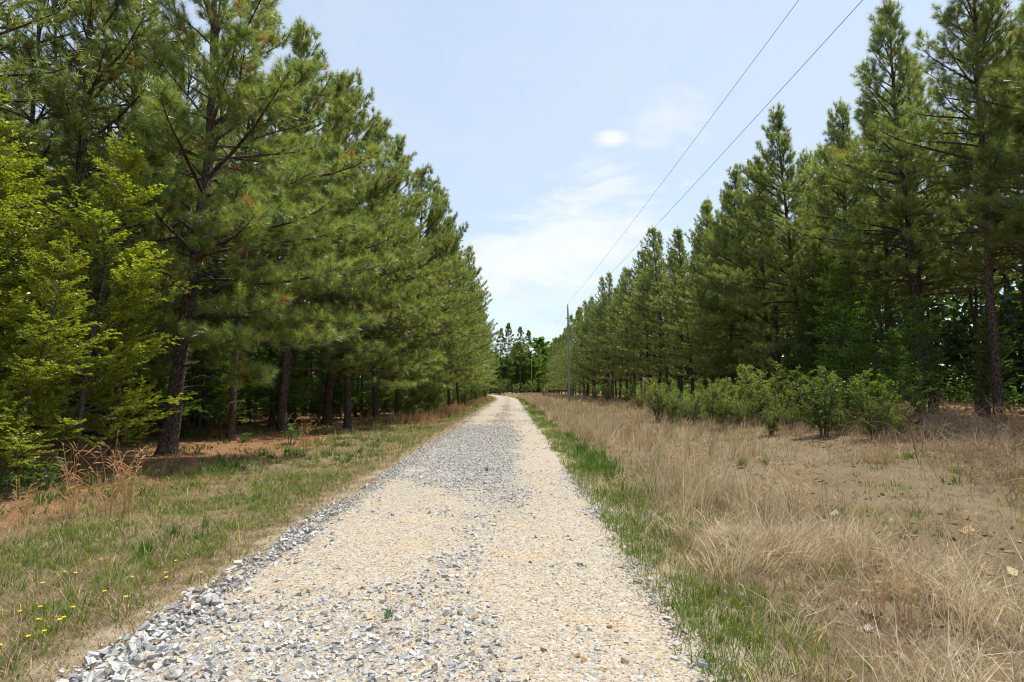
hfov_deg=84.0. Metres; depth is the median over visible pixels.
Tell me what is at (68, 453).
seedling
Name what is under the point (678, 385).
pine tree
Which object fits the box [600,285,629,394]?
pine tree
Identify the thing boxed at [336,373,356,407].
understory tree
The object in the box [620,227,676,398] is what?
pine tree
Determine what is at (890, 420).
green bush
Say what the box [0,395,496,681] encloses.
verge grass
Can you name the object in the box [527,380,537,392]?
distant shrub
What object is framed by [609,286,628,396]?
pine tree
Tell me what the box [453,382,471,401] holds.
woodland shrub
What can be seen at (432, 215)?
pine tree
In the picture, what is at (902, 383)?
green bush
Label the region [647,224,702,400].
pine tree
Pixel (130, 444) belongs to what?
pine straw
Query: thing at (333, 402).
understory shrub
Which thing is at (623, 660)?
rock
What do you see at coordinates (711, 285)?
pine tree
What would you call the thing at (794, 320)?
pine tree
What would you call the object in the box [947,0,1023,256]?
pine tree
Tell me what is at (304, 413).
pine tree
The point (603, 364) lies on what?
pine tree
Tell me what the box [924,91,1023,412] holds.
pine tree
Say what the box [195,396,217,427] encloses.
understory shrub
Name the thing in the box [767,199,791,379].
pine tree
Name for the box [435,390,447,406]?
woodland shrub
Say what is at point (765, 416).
green bush
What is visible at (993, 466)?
bramble patch
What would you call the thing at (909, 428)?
dead weed
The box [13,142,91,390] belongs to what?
pine tree
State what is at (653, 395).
field shrub
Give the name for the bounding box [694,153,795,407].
pine tree
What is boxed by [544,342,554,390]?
pine tree
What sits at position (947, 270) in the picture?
pine tree
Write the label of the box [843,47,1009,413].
pine tree
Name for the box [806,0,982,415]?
pine tree
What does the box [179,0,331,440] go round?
pine tree
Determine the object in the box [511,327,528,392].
pine tree
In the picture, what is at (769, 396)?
green bush
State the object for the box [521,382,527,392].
distant shrub
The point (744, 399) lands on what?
green bush
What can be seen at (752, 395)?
green bush
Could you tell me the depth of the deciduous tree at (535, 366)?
207.03 m
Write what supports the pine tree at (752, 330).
on the ground at (964, 496)
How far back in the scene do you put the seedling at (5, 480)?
8.87 m
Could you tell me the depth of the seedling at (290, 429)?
17.40 m
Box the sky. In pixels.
[0,0,1023,377]
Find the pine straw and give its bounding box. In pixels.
[0,402,452,564]
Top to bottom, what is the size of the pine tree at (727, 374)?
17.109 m
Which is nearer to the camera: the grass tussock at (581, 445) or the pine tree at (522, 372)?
the grass tussock at (581, 445)
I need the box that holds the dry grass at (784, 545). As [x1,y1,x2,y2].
[372,392,1023,681]
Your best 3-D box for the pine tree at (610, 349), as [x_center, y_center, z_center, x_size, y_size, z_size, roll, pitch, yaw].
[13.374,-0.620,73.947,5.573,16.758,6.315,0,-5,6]
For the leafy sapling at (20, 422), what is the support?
on the ground at (964, 496)
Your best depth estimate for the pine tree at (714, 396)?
50.43 m
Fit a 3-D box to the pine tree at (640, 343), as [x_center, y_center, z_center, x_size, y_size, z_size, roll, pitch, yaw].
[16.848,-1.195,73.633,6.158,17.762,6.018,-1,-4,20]
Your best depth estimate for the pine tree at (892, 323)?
36.58 m
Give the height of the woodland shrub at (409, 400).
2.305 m
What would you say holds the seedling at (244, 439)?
on the ground at (964, 496)
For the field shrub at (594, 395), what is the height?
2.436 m
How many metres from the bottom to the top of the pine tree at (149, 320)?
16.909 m
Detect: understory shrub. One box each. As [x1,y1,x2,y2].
[116,297,209,429]
[121,293,217,412]
[152,400,163,433]
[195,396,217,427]
[197,344,252,438]
[223,386,254,425]
[244,310,321,414]
[271,350,308,416]
[305,383,324,421]
[311,356,344,419]
[323,352,363,418]
[332,397,344,418]
[351,396,364,416]
[356,392,372,415]
[366,376,391,404]
[368,364,400,410]
[371,369,391,413]
[379,357,404,411]
[379,392,390,412]
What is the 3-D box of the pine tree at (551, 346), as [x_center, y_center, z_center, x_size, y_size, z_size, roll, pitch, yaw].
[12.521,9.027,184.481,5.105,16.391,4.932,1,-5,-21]
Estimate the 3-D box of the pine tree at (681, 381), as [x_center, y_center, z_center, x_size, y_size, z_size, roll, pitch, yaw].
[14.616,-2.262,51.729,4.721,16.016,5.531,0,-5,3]
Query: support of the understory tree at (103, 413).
on the ground at (964, 496)
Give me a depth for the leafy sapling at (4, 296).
10.98 m
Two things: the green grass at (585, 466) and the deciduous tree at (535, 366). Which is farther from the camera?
the deciduous tree at (535, 366)
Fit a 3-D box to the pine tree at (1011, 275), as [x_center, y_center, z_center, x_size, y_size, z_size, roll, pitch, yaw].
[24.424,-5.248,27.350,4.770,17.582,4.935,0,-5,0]
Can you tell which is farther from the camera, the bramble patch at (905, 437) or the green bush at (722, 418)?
the green bush at (722, 418)
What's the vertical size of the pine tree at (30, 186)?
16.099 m
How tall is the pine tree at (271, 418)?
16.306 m
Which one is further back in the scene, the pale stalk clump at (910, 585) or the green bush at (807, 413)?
the green bush at (807, 413)
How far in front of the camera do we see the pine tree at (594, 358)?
87.29 m
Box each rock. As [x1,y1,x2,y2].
[621,657,628,663]
[863,624,872,630]
[959,525,974,534]
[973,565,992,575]
[1006,566,1017,576]
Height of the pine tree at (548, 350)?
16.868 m
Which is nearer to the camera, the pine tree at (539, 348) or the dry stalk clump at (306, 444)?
the dry stalk clump at (306, 444)
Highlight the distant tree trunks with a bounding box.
[99,251,1020,401]
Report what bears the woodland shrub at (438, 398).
on the ground at (964, 496)
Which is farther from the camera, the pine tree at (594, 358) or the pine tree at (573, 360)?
the pine tree at (573, 360)
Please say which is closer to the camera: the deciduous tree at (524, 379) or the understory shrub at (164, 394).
the understory shrub at (164, 394)
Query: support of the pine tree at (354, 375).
on the ground at (964, 496)
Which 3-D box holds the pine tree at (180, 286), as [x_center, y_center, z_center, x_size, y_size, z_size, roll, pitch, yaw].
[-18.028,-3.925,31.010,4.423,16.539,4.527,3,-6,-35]
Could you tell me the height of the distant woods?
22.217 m
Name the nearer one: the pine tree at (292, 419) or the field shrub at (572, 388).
the pine tree at (292, 419)
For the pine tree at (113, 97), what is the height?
15.891 m
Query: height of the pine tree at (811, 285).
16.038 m
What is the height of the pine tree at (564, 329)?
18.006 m
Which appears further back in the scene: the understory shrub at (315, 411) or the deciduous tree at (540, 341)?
the deciduous tree at (540, 341)
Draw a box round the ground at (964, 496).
[0,390,1023,681]
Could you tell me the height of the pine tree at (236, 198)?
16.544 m
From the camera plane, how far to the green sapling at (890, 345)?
18.03 m
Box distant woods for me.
[0,162,1023,441]
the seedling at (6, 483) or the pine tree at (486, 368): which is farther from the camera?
the pine tree at (486, 368)
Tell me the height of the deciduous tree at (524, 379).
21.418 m
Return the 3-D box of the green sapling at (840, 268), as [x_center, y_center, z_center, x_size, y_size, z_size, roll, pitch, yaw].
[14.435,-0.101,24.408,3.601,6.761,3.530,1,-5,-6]
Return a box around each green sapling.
[769,308,841,392]
[791,252,885,387]
[805,263,887,394]
[816,300,881,398]
[823,321,893,411]
[835,282,926,412]
[866,291,977,413]
[872,327,938,424]
[956,314,1023,401]
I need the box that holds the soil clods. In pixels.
[605,427,1023,659]
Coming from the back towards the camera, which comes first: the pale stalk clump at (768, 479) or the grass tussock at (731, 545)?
the pale stalk clump at (768, 479)
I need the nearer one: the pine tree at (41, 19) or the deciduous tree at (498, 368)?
the pine tree at (41, 19)
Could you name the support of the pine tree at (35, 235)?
on the ground at (964, 496)
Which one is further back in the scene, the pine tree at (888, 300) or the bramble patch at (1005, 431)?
the pine tree at (888, 300)
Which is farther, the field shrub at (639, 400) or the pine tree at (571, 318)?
the pine tree at (571, 318)
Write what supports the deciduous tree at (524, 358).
on the ground at (964, 496)
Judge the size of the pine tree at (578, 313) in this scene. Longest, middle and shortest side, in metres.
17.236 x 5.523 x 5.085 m
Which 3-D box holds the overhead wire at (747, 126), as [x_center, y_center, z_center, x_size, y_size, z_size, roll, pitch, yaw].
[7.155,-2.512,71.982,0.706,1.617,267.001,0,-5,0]
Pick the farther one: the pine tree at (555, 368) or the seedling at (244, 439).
the pine tree at (555, 368)
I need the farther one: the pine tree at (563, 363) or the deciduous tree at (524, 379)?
the deciduous tree at (524, 379)
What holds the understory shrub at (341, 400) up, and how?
on the ground at (964, 496)
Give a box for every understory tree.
[0,226,49,407]
[0,246,73,382]
[0,267,92,435]
[0,278,23,388]
[40,240,156,433]
[57,262,155,405]
[76,345,142,426]
[112,285,203,404]
[144,277,269,429]
[151,282,253,436]
[154,321,216,428]
[165,299,228,426]
[198,281,267,403]
[224,286,275,423]
[247,351,277,417]
[253,349,302,421]
[291,350,308,398]
[297,334,318,404]
[300,302,356,419]
[309,349,325,400]
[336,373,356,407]
[359,359,378,410]
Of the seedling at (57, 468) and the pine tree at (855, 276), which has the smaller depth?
the seedling at (57, 468)
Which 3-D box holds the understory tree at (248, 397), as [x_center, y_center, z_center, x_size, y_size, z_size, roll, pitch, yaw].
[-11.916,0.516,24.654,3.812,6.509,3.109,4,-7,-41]
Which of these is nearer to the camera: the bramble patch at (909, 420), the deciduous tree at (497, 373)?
the bramble patch at (909, 420)
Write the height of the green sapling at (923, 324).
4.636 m
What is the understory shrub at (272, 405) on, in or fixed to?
on the ground at (964, 496)
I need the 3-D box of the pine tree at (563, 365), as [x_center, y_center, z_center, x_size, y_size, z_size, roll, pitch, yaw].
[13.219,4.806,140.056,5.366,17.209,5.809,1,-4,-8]
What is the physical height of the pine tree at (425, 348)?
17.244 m
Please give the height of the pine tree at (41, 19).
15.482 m
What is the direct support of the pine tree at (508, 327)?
on the ground at (964, 496)
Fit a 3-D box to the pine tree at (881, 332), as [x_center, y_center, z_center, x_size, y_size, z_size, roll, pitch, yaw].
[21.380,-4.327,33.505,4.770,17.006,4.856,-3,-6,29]
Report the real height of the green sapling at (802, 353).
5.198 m
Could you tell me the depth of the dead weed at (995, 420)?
13.09 m
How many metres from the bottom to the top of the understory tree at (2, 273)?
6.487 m
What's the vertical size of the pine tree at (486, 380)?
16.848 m
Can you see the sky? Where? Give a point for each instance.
(548, 127)
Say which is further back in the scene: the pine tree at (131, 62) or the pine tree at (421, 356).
the pine tree at (421, 356)
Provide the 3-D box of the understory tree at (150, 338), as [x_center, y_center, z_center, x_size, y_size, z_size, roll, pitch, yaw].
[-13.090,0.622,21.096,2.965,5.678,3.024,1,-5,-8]
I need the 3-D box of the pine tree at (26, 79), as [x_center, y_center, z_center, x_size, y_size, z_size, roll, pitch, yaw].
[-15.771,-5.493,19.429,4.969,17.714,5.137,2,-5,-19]
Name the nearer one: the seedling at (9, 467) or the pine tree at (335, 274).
the seedling at (9, 467)
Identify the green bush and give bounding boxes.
[637,376,675,420]
[663,389,695,423]
[663,392,680,425]
[668,383,711,425]
[693,402,707,421]
[695,377,728,420]
[707,376,749,422]
[712,394,730,428]
[728,394,757,426]
[729,380,763,421]
[736,361,785,423]
[758,382,802,424]
[760,407,783,434]
[775,367,833,420]
[776,401,803,428]
[792,373,863,428]
[797,365,844,436]
[800,399,821,423]
[826,374,874,423]
[826,404,857,433]
[846,388,875,426]
[847,368,897,440]
[864,398,904,433]
[873,391,920,440]
[878,365,926,428]
[904,399,929,426]
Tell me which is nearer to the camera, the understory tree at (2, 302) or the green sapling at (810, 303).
the understory tree at (2, 302)
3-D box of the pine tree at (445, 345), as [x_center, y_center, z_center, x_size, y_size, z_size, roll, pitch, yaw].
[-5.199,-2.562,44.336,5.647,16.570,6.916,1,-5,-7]
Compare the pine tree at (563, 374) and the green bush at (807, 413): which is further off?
the pine tree at (563, 374)
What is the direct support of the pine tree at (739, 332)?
on the ground at (964, 496)
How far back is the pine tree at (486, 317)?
76.18 m
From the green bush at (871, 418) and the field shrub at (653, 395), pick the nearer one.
the green bush at (871, 418)
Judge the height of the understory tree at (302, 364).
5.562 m
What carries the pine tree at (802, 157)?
on the ground at (964, 496)
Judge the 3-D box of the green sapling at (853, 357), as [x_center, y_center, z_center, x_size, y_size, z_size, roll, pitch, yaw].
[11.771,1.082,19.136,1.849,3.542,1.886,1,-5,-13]
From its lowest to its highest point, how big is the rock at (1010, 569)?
0.091 m
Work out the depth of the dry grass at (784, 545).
5.75 m
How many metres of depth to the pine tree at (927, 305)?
32.51 m
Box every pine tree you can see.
[0,0,68,157]
[0,0,101,200]
[0,0,111,445]
[0,0,127,433]
[0,0,244,450]
[0,25,54,255]
[0,32,64,249]
[0,80,79,262]
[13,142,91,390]
[19,100,113,290]
[30,36,156,428]
[32,0,217,440]
[35,0,199,437]
[87,144,186,290]
[88,55,226,432]
[99,0,397,456]
[105,156,185,418]
[110,146,215,424]
[131,36,235,435]
[142,139,214,295]
[155,89,239,422]
[157,80,268,425]
[172,112,258,416]
[176,72,291,430]
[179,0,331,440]
[191,119,286,423]
[212,116,286,416]
[217,73,312,426]
[229,14,417,431]
[230,119,315,418]
[246,243,306,330]
[253,182,316,417]
[254,107,318,422]
[281,170,321,412]
[285,140,359,397]
[298,66,445,424]
[300,68,430,428]
[301,187,323,415]
[315,172,373,411]
[322,239,371,416]
[337,118,452,421]
[347,199,381,415]
[348,302,369,410]
[351,239,367,409]
[365,133,465,417]
[387,161,493,406]
[404,183,500,398]
[406,319,445,402]
[415,211,479,406]
[429,223,493,406]
[439,247,491,406]
[457,267,498,404]
[457,274,495,400]
[458,281,499,398]
[461,244,500,405]
[473,314,498,390]
[474,305,499,391]
[478,326,497,385]
[482,319,498,381]
[493,328,511,393]
[498,322,517,392]
[507,352,516,390]
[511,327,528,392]
[518,330,537,391]
[518,353,526,392]
[535,344,542,392]
[541,347,552,392]
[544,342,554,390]
[544,344,553,391]
[545,342,556,389]
[546,336,559,392]
[546,344,557,392]
[548,338,563,392]
[549,334,566,392]
[550,334,567,389]
[550,337,560,393]
[552,333,567,393]
[553,328,565,386]
[556,330,571,392]
[556,331,574,388]
[557,327,574,386]
[557,327,576,389]
[559,319,578,394]
[560,315,578,394]
[564,300,591,394]
[564,331,585,389]
[565,306,590,395]
[565,309,587,395]
[565,311,580,395]
[570,296,601,392]
[571,301,594,396]
[571,321,590,395]
[575,302,599,383]
[578,275,615,393]
[582,272,622,396]
[582,294,614,396]
[589,294,614,388]
[594,274,630,398]
[595,328,623,388]
[597,266,638,392]
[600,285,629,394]
[602,265,644,397]
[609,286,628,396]
[611,248,658,395]
[611,283,627,386]
[615,297,639,396]
[617,230,677,399]
[617,252,658,396]
[619,267,657,396]
[619,286,643,395]
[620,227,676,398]
[624,285,652,396]
[626,275,661,393]
[634,286,673,394]
[641,263,685,392]
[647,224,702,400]
[648,235,700,398]
[653,261,702,397]
[661,195,726,402]
[662,192,760,402]
[664,249,684,396]
[667,237,713,388]
[672,200,729,399]
[672,252,700,393]
[678,162,771,395]
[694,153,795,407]
[696,247,737,401]
[707,101,837,404]
[718,257,753,399]
[723,203,785,396]
[724,161,799,404]
[725,192,790,391]
[725,285,737,399]
[758,145,841,402]
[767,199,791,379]
[768,183,812,403]
[768,292,783,382]
[775,96,894,392]
[779,283,819,368]
[781,143,896,402]
[786,166,864,401]
[788,129,883,362]
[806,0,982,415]
[817,191,883,386]
[833,84,956,410]
[839,137,904,369]
[842,99,965,401]
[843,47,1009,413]
[847,191,901,363]
[854,152,922,387]
[860,0,1023,422]
[884,154,965,372]
[921,5,1023,417]
[922,103,1023,407]
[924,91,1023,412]
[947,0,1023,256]
[953,0,1023,367]
[958,22,1023,372]
[959,73,1023,339]
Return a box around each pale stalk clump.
[653,427,686,467]
[670,439,694,485]
[681,426,715,472]
[693,454,745,506]
[737,449,793,517]
[782,452,814,517]
[848,518,897,614]
[850,528,954,623]
[945,500,990,550]
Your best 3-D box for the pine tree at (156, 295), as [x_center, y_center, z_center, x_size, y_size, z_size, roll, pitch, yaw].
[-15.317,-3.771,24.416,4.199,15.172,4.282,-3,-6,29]
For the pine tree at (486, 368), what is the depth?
97.89 m
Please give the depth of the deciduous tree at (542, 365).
213.61 m
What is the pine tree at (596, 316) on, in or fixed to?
on the ground at (964, 496)
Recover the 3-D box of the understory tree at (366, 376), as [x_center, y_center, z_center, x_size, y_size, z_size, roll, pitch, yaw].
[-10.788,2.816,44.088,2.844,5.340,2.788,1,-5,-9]
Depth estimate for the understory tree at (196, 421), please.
23.79 m
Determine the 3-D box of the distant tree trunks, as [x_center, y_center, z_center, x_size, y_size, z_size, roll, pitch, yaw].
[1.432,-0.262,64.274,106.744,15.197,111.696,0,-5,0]
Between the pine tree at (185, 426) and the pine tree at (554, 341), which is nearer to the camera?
the pine tree at (185, 426)
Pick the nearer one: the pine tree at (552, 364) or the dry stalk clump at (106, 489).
the dry stalk clump at (106, 489)
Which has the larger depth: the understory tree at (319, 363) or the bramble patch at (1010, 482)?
the understory tree at (319, 363)
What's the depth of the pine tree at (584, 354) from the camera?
97.19 m
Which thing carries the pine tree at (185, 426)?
on the ground at (964, 496)
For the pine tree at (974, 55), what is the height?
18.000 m
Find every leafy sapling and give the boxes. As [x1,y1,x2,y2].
[0,66,139,441]
[0,75,101,399]
[0,130,201,475]
[0,229,109,489]
[44,261,171,465]
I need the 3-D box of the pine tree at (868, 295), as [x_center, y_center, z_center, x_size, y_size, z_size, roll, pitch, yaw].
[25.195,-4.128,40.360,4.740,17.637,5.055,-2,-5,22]
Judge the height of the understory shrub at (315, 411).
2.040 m
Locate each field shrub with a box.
[540,386,547,395]
[565,382,576,396]
[589,382,601,397]
[600,384,613,400]
[616,382,636,401]
[632,389,648,408]
[645,385,660,405]
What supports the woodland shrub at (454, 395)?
on the ground at (964, 496)
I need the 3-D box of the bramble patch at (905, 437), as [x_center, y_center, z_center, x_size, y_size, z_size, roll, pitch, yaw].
[9.922,2.104,13.744,2.723,1.182,2.590,1,-5,-9]
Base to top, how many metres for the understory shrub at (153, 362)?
5.114 m
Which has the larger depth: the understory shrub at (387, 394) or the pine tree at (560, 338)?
the pine tree at (560, 338)
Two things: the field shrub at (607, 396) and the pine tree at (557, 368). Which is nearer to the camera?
the field shrub at (607, 396)
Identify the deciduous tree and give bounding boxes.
[489,361,499,393]
[490,351,501,391]
[497,355,515,393]
[508,341,526,392]
[508,350,525,388]
[519,351,540,386]
[525,358,542,392]
[529,336,549,382]
[540,356,548,391]
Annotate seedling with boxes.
[0,460,36,492]
[0,468,11,492]
[0,471,32,499]
[8,458,42,487]
[25,462,60,491]
[33,457,68,485]
[56,433,83,459]
[239,433,250,442]
[283,423,302,442]
[368,415,376,424]
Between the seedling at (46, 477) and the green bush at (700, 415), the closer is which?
the seedling at (46, 477)
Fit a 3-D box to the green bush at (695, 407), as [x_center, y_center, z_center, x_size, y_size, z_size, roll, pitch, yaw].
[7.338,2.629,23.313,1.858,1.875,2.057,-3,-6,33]
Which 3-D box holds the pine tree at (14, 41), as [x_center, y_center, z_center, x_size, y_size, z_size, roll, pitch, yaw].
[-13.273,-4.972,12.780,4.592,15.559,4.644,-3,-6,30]
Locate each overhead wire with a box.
[540,0,862,356]
[541,0,798,348]
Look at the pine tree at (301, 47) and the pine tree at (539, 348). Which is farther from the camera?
the pine tree at (539, 348)
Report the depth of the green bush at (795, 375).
21.00 m
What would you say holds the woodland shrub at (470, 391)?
on the ground at (964, 496)
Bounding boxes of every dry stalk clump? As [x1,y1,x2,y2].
[8,474,45,527]
[53,440,110,517]
[60,431,150,516]
[105,446,146,513]
[290,412,319,448]
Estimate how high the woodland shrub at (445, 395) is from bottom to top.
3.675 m
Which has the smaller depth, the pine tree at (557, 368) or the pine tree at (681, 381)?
the pine tree at (681, 381)
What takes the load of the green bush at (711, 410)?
on the ground at (964, 496)
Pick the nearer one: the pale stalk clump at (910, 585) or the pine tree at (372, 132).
the pale stalk clump at (910, 585)
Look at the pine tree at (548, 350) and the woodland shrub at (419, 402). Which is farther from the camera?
the pine tree at (548, 350)
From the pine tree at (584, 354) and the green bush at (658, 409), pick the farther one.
the pine tree at (584, 354)
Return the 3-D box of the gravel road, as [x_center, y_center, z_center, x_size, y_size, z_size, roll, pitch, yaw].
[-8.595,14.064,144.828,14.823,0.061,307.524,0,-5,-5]
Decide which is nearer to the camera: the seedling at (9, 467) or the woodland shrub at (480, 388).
the seedling at (9, 467)
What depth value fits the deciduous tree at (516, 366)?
220.26 m
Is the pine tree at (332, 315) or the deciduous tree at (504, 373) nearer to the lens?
the pine tree at (332, 315)
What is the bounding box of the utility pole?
[566,304,569,401]
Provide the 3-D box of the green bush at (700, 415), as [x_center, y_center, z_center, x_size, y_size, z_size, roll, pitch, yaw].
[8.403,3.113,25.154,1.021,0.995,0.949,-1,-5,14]
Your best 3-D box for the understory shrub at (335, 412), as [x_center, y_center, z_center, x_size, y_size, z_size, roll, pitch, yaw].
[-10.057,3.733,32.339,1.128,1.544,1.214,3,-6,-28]
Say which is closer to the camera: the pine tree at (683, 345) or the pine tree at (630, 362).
the pine tree at (683, 345)
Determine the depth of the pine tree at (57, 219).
17.64 m
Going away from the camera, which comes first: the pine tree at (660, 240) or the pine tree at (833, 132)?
the pine tree at (833, 132)
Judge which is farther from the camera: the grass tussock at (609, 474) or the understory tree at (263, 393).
the understory tree at (263, 393)
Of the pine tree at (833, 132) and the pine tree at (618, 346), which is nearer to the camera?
the pine tree at (833, 132)
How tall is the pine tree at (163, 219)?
15.231 m
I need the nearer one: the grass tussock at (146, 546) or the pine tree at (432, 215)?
the grass tussock at (146, 546)
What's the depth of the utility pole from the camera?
71.05 m
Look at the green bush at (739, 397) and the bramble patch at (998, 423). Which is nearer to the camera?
the bramble patch at (998, 423)
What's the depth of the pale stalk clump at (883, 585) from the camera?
4.04 m
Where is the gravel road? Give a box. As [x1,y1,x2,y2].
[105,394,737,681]
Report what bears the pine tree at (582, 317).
on the ground at (964, 496)
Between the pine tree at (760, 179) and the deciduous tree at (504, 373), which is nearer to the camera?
the pine tree at (760, 179)
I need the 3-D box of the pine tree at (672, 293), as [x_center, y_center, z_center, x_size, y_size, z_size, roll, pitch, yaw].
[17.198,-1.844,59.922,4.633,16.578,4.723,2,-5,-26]
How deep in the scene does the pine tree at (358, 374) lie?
36.62 m
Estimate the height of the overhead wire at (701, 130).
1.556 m
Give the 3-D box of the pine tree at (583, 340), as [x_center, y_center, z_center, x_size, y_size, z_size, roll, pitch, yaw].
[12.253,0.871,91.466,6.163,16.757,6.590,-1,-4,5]
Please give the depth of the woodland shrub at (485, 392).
105.61 m
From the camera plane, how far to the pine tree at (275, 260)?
30.09 m
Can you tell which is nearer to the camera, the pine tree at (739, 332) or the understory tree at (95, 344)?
the understory tree at (95, 344)
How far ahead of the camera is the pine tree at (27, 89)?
21.64 m
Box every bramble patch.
[728,409,774,425]
[838,411,872,428]
[841,404,964,437]
[860,408,984,443]
[873,391,1003,435]
[888,411,1023,463]
[898,434,1023,486]
[903,416,1023,499]
[908,392,1023,436]
[912,399,1023,424]
[925,390,1023,439]
[942,423,1023,476]
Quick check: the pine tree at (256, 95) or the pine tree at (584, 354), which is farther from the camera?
the pine tree at (584, 354)
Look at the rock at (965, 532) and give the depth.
6.06 m
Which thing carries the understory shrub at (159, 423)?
on the ground at (964, 496)
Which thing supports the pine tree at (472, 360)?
on the ground at (964, 496)
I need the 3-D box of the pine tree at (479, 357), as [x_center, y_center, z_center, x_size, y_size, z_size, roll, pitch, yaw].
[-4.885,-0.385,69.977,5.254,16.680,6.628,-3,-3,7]
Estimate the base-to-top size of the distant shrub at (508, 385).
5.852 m
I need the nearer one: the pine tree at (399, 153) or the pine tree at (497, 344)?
the pine tree at (399, 153)
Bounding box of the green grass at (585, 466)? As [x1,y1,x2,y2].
[496,393,1023,681]
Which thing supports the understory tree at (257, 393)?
on the ground at (964, 496)
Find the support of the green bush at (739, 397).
on the ground at (964, 496)
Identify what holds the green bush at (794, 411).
on the ground at (964, 496)
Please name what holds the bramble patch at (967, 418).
on the ground at (964, 496)
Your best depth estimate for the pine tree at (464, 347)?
48.28 m
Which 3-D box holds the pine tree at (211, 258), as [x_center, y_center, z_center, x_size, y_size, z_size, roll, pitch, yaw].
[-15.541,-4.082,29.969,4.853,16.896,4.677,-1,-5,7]
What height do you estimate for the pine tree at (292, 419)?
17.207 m
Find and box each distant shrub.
[494,378,508,394]
[504,379,510,391]
[512,383,519,393]
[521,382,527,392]
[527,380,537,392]
[536,376,545,391]
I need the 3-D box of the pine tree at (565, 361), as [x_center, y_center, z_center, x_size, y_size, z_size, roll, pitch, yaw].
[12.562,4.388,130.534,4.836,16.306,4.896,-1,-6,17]
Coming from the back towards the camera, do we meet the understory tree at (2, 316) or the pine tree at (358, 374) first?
the pine tree at (358, 374)
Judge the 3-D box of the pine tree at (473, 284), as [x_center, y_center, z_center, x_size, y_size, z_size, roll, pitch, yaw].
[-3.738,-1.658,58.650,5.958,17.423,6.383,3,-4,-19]
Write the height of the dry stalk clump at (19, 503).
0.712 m
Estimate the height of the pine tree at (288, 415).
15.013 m
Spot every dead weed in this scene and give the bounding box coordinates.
[898,402,918,464]
[973,414,984,448]
[990,405,1005,439]
[1003,409,1023,461]
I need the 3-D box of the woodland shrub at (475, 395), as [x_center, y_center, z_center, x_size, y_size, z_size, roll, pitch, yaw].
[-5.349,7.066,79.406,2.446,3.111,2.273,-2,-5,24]
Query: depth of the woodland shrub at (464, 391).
54.60 m
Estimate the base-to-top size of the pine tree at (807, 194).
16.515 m
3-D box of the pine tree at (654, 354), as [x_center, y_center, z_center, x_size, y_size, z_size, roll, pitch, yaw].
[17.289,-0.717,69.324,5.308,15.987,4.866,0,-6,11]
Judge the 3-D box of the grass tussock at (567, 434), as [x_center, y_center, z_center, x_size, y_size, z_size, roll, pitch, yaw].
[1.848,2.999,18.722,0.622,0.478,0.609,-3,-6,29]
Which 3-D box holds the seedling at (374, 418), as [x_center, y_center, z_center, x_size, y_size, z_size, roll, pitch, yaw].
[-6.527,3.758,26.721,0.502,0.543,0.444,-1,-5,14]
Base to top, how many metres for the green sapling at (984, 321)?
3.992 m
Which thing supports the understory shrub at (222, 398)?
on the ground at (964, 496)
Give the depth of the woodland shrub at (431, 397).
38.07 m
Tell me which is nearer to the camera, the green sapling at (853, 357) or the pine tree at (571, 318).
the green sapling at (853, 357)
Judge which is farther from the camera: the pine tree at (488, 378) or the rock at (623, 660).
the pine tree at (488, 378)
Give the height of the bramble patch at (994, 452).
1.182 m
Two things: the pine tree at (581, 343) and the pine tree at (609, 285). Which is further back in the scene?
the pine tree at (581, 343)
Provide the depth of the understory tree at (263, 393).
30.17 m
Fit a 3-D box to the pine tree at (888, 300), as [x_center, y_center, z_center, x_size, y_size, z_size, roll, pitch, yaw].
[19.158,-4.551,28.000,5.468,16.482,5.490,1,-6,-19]
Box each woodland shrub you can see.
[394,386,422,417]
[400,364,436,412]
[420,379,442,414]
[430,379,444,408]
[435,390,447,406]
[439,378,453,406]
[445,387,456,402]
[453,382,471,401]
[459,381,470,406]
[460,378,475,400]
[472,385,480,398]
[474,385,482,398]
[481,384,488,396]
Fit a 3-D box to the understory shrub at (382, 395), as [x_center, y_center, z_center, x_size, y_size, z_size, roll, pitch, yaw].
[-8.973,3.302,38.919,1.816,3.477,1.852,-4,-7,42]
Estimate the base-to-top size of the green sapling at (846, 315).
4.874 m
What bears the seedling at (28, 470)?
on the ground at (964, 496)
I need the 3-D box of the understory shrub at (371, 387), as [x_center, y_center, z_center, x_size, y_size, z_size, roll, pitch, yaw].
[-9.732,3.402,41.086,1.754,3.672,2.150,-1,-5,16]
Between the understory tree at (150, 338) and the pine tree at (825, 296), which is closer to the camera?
the understory tree at (150, 338)
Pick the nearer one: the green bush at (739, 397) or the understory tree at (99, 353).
the understory tree at (99, 353)
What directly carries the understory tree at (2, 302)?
on the ground at (964, 496)
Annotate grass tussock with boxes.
[127,533,160,558]
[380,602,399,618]
[564,428,575,438]
[571,439,590,450]
[598,465,623,480]
[724,530,750,548]
[736,455,751,468]
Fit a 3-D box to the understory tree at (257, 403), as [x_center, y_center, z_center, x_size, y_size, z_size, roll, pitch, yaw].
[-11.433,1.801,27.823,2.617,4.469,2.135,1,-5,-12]

